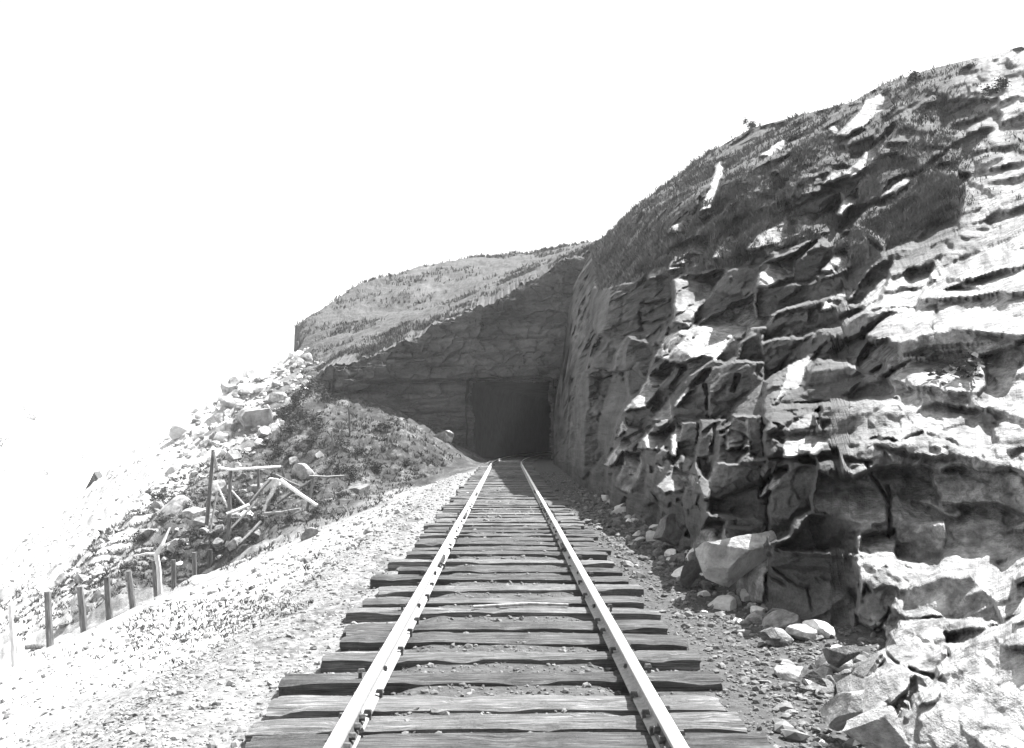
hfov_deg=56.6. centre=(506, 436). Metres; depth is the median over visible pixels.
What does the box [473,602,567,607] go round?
stick
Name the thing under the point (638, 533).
stone
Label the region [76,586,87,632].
fence post
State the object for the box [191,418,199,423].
boulder
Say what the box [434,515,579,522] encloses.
sleeper
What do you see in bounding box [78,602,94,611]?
boulder
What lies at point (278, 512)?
timber pole
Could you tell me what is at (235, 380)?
boulder
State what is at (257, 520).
shrub
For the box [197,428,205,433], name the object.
boulder
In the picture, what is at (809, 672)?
rock block
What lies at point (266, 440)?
shrub
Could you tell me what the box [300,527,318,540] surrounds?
boulder
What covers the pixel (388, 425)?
shrub
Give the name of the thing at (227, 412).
boulder
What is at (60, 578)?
boulder
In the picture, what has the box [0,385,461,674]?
weeds
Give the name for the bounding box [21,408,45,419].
tree
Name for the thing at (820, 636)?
stone
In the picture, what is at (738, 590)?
stone
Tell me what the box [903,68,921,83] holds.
shrub
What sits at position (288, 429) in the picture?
shrub
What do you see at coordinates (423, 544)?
sleeper
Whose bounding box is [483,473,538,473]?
sleeper
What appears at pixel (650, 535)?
boulder
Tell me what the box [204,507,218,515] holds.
boulder
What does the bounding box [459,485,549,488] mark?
sleeper
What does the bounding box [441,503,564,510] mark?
sleeper
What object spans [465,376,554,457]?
tunnel
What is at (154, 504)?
boulder
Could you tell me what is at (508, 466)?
sleeper
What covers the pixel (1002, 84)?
shrub
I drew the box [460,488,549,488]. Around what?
sleeper
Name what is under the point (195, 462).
boulder
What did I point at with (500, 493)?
sleeper
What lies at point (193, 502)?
shrub
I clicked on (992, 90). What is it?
shrub
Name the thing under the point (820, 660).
stone
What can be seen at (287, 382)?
boulder
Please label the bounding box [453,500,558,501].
sleeper
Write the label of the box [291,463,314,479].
boulder
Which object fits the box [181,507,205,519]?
boulder
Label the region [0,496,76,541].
valley
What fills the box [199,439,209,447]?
boulder
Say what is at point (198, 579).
boulder
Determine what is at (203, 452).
boulder
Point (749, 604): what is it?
stone
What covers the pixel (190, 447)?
boulder
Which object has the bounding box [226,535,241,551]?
boulder
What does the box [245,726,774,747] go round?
sleeper
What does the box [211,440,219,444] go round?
boulder
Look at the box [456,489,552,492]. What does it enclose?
sleeper
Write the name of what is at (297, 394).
shrub
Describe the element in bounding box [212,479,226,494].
boulder
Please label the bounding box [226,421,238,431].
boulder
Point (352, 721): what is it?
rail
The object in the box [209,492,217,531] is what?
timber pole
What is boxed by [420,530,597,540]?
sleeper
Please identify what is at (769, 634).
rock block
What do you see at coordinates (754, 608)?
stone
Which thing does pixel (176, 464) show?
boulder
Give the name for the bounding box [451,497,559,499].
sleeper
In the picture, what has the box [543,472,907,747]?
rubble
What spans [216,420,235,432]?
boulder
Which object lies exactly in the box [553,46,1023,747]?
cliff
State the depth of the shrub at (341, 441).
49.09 m
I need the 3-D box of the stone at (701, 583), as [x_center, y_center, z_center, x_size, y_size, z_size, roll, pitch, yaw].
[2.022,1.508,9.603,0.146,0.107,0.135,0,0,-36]
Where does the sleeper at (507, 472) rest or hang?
on the ground at (468, 462)
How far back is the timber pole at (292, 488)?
36.77 m
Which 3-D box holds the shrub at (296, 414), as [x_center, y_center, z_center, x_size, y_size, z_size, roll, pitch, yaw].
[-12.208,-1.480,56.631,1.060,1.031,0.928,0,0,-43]
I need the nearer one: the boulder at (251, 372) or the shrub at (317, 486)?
the shrub at (317, 486)
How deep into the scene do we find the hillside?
59.91 m
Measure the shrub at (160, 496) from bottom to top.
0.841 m
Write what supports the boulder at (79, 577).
on the ground at (468, 462)
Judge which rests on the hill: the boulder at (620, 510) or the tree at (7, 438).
the tree at (7, 438)
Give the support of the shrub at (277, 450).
on the ground at (468, 462)
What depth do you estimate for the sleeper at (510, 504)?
20.22 m
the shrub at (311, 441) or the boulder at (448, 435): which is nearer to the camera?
the shrub at (311, 441)
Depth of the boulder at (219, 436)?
56.28 m
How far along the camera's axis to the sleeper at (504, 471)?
39.27 m
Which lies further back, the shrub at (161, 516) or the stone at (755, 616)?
the shrub at (161, 516)
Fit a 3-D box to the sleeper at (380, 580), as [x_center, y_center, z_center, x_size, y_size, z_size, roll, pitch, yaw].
[-0.059,1.510,9.755,2.646,0.255,0.290,0,1,1]
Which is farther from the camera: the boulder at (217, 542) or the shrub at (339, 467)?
the shrub at (339, 467)
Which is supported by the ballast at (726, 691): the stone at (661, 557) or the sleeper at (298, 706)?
the sleeper at (298, 706)
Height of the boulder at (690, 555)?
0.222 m
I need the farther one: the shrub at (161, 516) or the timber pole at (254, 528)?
the shrub at (161, 516)
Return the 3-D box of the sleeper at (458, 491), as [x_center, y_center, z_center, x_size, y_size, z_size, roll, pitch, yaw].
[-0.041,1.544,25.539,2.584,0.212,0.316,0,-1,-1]
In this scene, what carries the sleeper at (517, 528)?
on the ground at (468, 462)
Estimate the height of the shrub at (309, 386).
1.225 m
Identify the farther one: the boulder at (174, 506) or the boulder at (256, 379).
the boulder at (256, 379)
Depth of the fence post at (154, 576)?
31.31 m
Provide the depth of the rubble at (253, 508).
40.67 m
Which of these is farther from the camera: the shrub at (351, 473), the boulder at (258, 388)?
the boulder at (258, 388)
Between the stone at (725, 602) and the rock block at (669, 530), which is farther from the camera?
the rock block at (669, 530)
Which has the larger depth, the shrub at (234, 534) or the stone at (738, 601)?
the shrub at (234, 534)
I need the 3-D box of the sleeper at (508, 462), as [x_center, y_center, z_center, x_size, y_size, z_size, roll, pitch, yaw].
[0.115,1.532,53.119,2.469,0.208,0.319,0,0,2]
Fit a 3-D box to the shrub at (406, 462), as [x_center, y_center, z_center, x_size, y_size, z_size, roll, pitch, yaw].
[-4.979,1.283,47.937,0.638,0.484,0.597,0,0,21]
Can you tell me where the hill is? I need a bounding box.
[0,377,176,506]
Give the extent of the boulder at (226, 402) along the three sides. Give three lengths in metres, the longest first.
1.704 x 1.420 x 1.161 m
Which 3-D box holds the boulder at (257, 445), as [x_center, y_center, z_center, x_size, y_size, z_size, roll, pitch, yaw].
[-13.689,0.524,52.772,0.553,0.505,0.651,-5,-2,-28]
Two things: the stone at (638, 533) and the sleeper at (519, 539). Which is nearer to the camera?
the sleeper at (519, 539)
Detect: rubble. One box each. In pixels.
[0,359,297,604]
[0,546,190,634]
[36,455,291,602]
[60,355,321,583]
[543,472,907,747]
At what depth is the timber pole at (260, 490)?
37.62 m
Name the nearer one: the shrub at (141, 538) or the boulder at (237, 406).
the shrub at (141, 538)
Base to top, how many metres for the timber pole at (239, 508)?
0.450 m
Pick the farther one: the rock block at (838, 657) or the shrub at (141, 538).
the shrub at (141, 538)
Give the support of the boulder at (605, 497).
on the ground at (468, 462)
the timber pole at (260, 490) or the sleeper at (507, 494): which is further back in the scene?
the timber pole at (260, 490)
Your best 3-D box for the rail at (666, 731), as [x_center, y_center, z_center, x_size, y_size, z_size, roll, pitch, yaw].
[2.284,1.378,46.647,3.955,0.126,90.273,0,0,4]
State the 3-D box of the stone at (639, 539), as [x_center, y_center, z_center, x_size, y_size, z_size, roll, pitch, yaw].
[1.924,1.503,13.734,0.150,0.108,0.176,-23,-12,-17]
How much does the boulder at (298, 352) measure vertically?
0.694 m
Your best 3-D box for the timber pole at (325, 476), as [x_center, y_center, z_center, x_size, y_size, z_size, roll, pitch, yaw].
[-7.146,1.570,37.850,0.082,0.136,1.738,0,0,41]
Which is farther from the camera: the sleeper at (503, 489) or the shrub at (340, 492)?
the shrub at (340, 492)
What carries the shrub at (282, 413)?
on the ground at (468, 462)
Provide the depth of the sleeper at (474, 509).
19.06 m
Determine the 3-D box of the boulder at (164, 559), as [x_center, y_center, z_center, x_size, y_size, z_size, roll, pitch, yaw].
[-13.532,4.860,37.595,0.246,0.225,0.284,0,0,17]
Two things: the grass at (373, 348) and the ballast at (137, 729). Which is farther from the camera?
the grass at (373, 348)
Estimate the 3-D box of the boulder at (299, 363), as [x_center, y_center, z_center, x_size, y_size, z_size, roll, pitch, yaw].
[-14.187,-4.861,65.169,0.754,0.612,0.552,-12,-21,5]
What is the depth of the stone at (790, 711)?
5.19 m
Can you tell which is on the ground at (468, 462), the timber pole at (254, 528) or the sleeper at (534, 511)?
the sleeper at (534, 511)
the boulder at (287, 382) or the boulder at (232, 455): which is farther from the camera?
the boulder at (287, 382)
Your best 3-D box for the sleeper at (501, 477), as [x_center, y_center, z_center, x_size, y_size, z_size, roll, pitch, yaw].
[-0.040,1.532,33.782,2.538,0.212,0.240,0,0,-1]
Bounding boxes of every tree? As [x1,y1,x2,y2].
[0,430,17,446]
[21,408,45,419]
[39,466,55,474]
[125,445,141,455]
[133,527,174,594]
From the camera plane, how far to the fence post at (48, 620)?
23.92 m
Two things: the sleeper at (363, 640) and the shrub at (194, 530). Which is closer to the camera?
the sleeper at (363, 640)
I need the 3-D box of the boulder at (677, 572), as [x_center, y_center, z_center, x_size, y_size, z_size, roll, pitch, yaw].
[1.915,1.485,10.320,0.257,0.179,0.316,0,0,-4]
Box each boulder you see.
[55,572,68,585]
[74,574,86,583]
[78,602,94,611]
[90,567,103,577]
[94,585,113,597]
[139,528,158,539]
[141,547,153,552]
[151,501,163,510]
[155,495,193,522]
[160,557,168,561]
[167,538,189,553]
[169,420,190,439]
[171,458,188,470]
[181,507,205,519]
[187,445,195,449]
[190,408,198,412]
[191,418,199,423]
[191,432,198,439]
[191,575,205,585]
[192,516,209,526]
[193,460,202,465]
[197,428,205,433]
[198,449,206,456]
[198,527,208,533]
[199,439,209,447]
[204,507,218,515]
[209,514,218,523]
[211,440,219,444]
[211,538,223,547]
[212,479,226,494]
[212,524,224,532]
[213,431,231,440]
[214,413,223,423]
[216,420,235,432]
[218,396,242,410]
[220,382,237,394]
[222,409,231,417]
[225,450,241,461]
[225,512,240,519]
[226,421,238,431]
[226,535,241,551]
[228,376,239,384]
[231,390,239,396]
[233,462,241,467]
[234,403,244,410]
[236,408,272,430]
[237,473,245,479]
[240,385,254,393]
[241,510,252,516]
[242,369,254,376]
[244,492,253,497]
[244,528,262,540]
[248,483,262,493]
[254,377,262,382]
[254,385,265,391]
[254,442,262,448]
[257,426,270,436]
[260,372,271,379]
[261,478,280,491]
[268,392,287,402]
[268,422,279,430]
[271,381,279,386]
[282,370,289,375]
[283,381,291,384]
[285,397,293,405]
[289,456,298,464]
[290,356,303,363]
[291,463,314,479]
[294,350,301,356]
[296,361,303,367]
[299,353,312,359]
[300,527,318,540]
[315,451,323,457]
[348,484,369,494]
[433,430,453,442]
[601,495,608,500]
[610,506,625,513]
[614,503,625,509]
[646,530,655,540]
[653,540,663,545]
[671,566,682,576]
[688,551,693,560]
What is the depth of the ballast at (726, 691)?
6.51 m
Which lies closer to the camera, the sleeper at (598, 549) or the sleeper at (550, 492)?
the sleeper at (598, 549)
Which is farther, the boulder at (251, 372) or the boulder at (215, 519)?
the boulder at (251, 372)
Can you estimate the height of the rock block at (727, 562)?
0.515 m
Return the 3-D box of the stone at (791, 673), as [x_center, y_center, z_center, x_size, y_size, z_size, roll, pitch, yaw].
[1.809,1.522,5.956,0.244,0.143,0.240,0,0,6]
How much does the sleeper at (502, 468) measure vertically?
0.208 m
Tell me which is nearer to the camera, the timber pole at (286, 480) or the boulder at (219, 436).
the timber pole at (286, 480)
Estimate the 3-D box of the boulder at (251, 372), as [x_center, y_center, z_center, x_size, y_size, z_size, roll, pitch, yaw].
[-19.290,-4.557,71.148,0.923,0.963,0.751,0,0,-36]
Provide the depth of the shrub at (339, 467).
45.65 m
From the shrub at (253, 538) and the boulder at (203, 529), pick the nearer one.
the shrub at (253, 538)
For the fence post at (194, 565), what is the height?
1.593 m
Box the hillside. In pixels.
[84,240,597,490]
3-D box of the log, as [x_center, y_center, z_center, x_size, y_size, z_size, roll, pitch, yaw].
[-17.105,7.647,34.624,0.770,0.220,0.218,0,0,-9]
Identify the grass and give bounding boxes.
[295,239,593,373]
[589,60,1023,290]
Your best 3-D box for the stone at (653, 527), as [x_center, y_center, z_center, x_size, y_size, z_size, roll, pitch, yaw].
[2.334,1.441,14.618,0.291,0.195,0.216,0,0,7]
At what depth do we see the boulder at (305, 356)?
66.74 m
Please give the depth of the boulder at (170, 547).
38.21 m
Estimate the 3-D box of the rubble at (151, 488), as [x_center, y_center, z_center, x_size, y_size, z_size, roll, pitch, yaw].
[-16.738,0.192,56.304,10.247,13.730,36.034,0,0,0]
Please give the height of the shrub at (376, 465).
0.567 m
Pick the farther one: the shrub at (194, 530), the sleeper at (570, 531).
the shrub at (194, 530)
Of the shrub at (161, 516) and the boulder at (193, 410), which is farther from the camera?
the boulder at (193, 410)
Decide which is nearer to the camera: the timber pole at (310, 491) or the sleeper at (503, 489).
the sleeper at (503, 489)
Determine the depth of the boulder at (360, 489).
42.53 m
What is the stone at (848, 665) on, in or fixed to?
on the ground at (468, 462)
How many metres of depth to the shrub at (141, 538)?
40.35 m
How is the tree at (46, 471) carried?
on the hill
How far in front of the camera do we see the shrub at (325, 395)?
58.93 m
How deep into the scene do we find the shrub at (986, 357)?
8.90 m
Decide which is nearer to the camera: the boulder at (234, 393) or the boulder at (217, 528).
the boulder at (217, 528)
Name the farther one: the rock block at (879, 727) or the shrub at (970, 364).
the shrub at (970, 364)
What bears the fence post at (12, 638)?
on the ground at (468, 462)
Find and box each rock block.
[653,513,682,544]
[680,540,708,587]
[695,530,776,586]
[760,626,779,640]
[799,665,826,686]
[820,689,864,730]
[822,644,860,667]
[843,706,909,747]
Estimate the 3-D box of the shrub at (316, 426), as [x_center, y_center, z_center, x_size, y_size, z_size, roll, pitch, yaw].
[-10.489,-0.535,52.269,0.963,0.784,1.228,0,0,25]
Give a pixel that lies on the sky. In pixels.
(184, 184)
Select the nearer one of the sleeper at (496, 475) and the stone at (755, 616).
the stone at (755, 616)
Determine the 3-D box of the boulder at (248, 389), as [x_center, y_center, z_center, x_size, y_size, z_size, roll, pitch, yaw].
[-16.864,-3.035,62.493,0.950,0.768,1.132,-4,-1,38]
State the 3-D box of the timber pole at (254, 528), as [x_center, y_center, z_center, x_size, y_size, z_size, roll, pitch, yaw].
[-9.684,3.618,36.008,0.130,0.807,1.057,0,0,36]
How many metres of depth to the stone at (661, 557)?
11.69 m
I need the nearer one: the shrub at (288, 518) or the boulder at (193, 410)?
the shrub at (288, 518)
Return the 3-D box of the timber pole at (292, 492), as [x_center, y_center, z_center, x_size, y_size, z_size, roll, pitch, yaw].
[-8.201,2.123,36.898,1.414,0.933,0.110,0,0,-26]
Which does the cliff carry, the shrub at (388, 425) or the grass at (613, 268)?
the grass at (613, 268)
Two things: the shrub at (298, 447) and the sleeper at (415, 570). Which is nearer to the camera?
the sleeper at (415, 570)
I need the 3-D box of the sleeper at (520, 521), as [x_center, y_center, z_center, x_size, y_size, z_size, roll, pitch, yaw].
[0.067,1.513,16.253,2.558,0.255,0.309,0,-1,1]
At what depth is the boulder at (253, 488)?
44.17 m
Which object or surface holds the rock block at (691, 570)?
on the ground at (468, 462)
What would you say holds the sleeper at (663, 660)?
on the ground at (468, 462)
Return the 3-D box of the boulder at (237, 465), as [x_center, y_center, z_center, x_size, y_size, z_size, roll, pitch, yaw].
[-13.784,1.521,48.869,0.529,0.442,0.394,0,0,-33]
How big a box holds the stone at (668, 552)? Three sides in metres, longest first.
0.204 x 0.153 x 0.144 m
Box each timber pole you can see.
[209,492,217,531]
[226,503,249,514]
[231,498,258,528]
[239,521,261,543]
[249,478,271,503]
[262,479,278,511]
[262,508,299,514]
[275,474,300,486]
[277,479,311,503]
[279,478,317,506]
[305,478,314,510]
[308,475,344,477]
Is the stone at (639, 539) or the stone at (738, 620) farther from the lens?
the stone at (639, 539)
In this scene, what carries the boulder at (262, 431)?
on the ground at (468, 462)
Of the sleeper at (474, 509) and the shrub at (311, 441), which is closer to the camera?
the sleeper at (474, 509)
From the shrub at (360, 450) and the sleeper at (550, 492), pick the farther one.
the shrub at (360, 450)
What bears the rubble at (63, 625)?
on the ground at (468, 462)
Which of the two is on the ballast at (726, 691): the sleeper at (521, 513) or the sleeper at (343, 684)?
the sleeper at (343, 684)
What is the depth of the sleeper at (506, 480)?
31.33 m
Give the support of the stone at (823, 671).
on the ground at (468, 462)
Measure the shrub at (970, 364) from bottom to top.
0.258 m
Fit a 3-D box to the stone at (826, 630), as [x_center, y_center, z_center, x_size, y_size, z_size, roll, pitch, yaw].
[2.279,1.436,6.961,0.261,0.197,0.246,18,4,24]
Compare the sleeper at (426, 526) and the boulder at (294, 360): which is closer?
the sleeper at (426, 526)
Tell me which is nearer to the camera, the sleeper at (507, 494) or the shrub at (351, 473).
the sleeper at (507, 494)
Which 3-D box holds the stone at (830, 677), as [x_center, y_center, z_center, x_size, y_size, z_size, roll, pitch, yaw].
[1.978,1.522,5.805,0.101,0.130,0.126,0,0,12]
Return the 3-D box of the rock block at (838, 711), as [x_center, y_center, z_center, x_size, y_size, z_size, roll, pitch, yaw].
[1.677,1.371,4.774,0.230,0.234,0.207,0,0,27]
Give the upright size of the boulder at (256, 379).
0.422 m
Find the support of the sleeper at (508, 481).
on the ground at (468, 462)
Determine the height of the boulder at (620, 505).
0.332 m
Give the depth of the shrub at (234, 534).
37.31 m
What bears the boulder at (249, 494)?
on the ground at (468, 462)
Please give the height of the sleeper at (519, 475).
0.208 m
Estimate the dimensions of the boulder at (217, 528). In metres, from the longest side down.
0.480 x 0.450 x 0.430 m
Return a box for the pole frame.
[216,465,285,540]
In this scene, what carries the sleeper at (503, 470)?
on the ground at (468, 462)
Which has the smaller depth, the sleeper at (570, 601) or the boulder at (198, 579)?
the sleeper at (570, 601)
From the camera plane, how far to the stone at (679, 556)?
11.63 m
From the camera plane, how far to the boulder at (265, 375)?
64.25 m
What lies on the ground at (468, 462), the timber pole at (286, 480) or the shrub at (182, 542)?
the shrub at (182, 542)
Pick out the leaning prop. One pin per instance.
(213, 461)
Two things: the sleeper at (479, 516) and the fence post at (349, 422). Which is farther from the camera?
the fence post at (349, 422)
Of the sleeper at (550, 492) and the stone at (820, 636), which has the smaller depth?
the stone at (820, 636)
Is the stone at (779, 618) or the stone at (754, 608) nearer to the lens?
the stone at (779, 618)
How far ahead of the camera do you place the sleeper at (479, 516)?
17.21 m
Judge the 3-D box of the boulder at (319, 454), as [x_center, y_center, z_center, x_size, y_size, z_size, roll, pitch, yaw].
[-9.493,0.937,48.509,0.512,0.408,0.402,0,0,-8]
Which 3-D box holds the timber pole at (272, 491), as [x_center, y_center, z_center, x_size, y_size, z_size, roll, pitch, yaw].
[-9.151,2.294,36.947,0.186,1.282,0.934,0,0,29]
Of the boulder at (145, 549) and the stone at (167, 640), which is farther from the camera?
the boulder at (145, 549)
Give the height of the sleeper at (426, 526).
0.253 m
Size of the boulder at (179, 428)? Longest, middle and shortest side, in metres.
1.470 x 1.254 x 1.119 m
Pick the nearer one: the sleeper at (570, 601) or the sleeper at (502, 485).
the sleeper at (570, 601)
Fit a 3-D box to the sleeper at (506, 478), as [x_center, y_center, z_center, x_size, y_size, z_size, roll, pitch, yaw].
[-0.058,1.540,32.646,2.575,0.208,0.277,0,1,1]
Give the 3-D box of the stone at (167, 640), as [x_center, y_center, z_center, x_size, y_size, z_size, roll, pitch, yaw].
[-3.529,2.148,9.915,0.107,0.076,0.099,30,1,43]
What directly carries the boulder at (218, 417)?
on the ground at (468, 462)
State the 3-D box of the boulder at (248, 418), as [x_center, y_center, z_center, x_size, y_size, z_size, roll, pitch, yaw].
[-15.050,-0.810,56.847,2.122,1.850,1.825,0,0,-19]
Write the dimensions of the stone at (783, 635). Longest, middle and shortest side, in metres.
0.274 x 0.219 x 0.195 m
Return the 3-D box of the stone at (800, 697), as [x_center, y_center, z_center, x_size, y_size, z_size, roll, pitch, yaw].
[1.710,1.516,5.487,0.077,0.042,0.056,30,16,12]
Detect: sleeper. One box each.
[245,704,747,741]
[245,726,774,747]
[266,688,725,719]
[278,663,722,696]
[320,644,701,672]
[339,628,688,651]
[342,616,667,637]
[345,603,660,623]
[362,593,643,608]
[370,570,628,588]
[378,580,643,597]
[387,555,614,570]
[398,564,622,576]
[406,547,607,559]
[412,544,611,554]
[414,538,597,547]
[419,534,593,541]
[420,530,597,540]
[423,520,584,529]
[424,526,594,533]
[427,523,580,529]
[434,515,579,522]
[436,510,573,516]
[436,512,580,520]
[436,517,584,524]
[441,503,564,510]
[442,508,569,512]
[443,505,570,511]
[445,503,567,506]
[449,498,557,502]
[450,501,568,505]
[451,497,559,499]
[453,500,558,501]
[455,495,554,496]
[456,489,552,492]
[456,493,549,495]
[457,490,552,492]
[458,494,557,496]
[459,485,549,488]
[459,491,552,493]
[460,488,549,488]
[463,485,551,486]
[464,483,545,484]
[464,487,549,487]
[465,482,549,484]
[467,478,537,480]
[467,481,546,482]
[468,480,543,480]
[470,476,540,477]
[470,479,541,479]
[471,475,537,476]
[474,471,536,472]
[476,472,538,472]
[478,468,531,468]
[478,470,534,470]
[480,467,530,467]
[481,466,534,467]
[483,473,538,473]
[486,462,529,462]
[486,463,531,463]
[499,475,538,476]
[501,474,540,476]
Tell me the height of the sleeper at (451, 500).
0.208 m
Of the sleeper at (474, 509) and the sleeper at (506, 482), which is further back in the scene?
the sleeper at (506, 482)
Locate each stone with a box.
[163,638,171,644]
[632,530,640,535]
[635,537,644,541]
[649,524,657,530]
[657,555,667,560]
[664,549,675,555]
[674,553,685,559]
[697,590,710,595]
[698,580,714,586]
[708,595,736,610]
[732,595,741,606]
[733,617,743,623]
[736,587,741,594]
[740,589,749,601]
[744,610,765,623]
[747,602,757,607]
[750,605,765,612]
[761,609,800,627]
[765,627,793,644]
[774,665,802,682]
[780,659,795,665]
[785,624,817,641]
[785,709,796,715]
[797,694,807,700]
[802,619,835,637]
[803,678,811,684]
[805,678,834,693]
[815,634,823,640]
[815,654,825,666]
[815,666,832,677]
[818,740,827,746]
[819,659,852,672]
[824,675,835,684]
[833,675,843,681]
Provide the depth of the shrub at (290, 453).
48.82 m
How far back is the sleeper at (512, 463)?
50.80 m
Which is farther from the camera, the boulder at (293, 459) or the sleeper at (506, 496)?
the boulder at (293, 459)
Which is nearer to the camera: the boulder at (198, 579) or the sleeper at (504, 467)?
the boulder at (198, 579)
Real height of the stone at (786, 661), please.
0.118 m
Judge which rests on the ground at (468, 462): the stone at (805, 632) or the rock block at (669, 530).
the stone at (805, 632)
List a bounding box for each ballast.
[58,472,471,747]
[268,472,904,747]
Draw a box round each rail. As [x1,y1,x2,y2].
[323,452,550,747]
[520,453,689,747]
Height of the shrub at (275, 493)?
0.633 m
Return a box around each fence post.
[8,604,15,666]
[44,591,53,647]
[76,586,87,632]
[104,576,112,620]
[126,571,135,608]
[152,560,157,596]
[171,560,176,589]
[192,552,196,575]
[207,549,212,567]
[331,431,333,453]
[348,408,350,436]
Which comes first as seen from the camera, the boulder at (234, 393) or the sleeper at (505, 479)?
the sleeper at (505, 479)
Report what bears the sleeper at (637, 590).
on the ground at (468, 462)
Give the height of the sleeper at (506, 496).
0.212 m
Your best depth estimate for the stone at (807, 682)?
5.81 m
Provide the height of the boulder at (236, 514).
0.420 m
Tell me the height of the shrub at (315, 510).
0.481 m
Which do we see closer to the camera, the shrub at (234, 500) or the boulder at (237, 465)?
the shrub at (234, 500)
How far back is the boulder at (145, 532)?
40.58 m
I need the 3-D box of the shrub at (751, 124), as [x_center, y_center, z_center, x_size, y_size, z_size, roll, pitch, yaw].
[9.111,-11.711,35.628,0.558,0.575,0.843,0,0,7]
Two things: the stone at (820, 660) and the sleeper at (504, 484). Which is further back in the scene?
the sleeper at (504, 484)
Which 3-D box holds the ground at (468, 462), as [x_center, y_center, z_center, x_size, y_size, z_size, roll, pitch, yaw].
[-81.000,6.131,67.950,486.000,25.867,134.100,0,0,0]
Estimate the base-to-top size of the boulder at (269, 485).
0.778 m
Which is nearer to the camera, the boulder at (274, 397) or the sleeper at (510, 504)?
the sleeper at (510, 504)
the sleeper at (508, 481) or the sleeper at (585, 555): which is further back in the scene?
the sleeper at (508, 481)
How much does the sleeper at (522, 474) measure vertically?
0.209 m
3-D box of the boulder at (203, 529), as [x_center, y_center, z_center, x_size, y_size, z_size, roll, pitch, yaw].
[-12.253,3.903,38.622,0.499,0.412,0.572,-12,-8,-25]
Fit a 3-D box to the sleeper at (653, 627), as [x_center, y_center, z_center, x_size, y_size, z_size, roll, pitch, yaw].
[-0.001,1.519,7.318,2.482,0.253,0.310,-1,-1,0]
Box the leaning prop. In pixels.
[204,450,218,526]
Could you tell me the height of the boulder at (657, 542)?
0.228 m
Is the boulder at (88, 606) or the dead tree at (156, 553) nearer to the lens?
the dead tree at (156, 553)
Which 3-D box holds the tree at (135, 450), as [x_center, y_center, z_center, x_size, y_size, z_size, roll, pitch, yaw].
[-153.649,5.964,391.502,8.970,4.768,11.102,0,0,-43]
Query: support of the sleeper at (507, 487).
on the ground at (468, 462)
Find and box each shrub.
[132,529,145,543]
[149,484,176,501]
[152,511,173,522]
[173,537,188,549]
[178,491,198,508]
[181,524,204,536]
[225,488,247,505]
[229,529,242,539]
[245,531,258,540]
[250,512,271,524]
[260,436,275,445]
[266,442,283,456]
[266,487,280,499]
[274,402,293,418]
[279,423,305,434]
[282,509,295,524]
[284,450,296,457]
[286,388,306,403]
[289,406,324,424]
[292,403,306,419]
[292,441,307,452]
[297,375,325,392]
[300,480,322,492]
[305,434,319,445]
[310,420,325,433]
[310,506,325,514]
[320,390,333,402]
[328,433,351,447]
[328,456,344,474]
[334,485,350,498]
[346,467,363,478]
[351,445,369,455]
[365,460,384,470]
[372,421,394,431]
[401,457,413,465]
[742,117,757,128]
[882,85,892,96]
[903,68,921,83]
[923,352,990,378]
[965,352,992,361]
[977,84,999,103]
[993,76,1011,90]
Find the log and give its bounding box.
[25,644,44,649]
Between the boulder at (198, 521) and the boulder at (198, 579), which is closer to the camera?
the boulder at (198, 579)
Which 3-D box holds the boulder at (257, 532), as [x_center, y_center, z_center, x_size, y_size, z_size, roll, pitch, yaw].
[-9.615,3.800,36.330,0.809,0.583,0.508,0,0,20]
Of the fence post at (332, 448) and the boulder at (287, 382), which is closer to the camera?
the fence post at (332, 448)
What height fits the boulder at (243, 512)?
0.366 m
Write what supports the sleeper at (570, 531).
on the ground at (468, 462)
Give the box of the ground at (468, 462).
[0,350,886,747]
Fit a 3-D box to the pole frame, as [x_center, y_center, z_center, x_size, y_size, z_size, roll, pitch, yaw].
[-10.124,3.352,37.973,2.647,4.410,1.167,0,0,0]
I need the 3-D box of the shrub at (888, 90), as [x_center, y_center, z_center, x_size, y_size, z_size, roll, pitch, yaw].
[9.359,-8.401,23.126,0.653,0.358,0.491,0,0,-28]
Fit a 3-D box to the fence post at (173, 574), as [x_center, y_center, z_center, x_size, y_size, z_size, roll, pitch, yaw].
[-11.511,4.985,32.924,0.197,1.437,0.189,0,0,0]
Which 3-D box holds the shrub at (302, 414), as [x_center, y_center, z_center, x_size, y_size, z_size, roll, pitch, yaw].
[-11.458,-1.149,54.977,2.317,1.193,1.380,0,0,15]
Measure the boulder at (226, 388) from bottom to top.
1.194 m
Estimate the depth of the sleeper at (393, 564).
10.93 m
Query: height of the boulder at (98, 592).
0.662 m
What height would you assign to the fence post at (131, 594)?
1.394 m
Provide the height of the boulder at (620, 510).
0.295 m
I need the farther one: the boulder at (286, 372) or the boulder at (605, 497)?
the boulder at (286, 372)
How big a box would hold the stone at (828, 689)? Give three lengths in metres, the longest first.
0.182 x 0.166 x 0.101 m
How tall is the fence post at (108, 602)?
1.495 m
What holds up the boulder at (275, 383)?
on the ground at (468, 462)
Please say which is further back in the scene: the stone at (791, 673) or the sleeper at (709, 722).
the stone at (791, 673)
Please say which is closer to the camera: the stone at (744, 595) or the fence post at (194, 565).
the stone at (744, 595)
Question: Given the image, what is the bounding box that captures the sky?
[0,0,1023,420]
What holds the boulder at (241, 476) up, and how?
on the ground at (468, 462)
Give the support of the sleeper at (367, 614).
on the ground at (468, 462)
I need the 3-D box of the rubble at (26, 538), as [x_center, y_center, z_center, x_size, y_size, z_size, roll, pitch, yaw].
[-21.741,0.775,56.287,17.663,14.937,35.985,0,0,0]
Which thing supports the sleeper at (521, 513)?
on the ground at (468, 462)
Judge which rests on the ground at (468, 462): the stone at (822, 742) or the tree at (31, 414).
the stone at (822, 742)
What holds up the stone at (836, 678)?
on the ground at (468, 462)

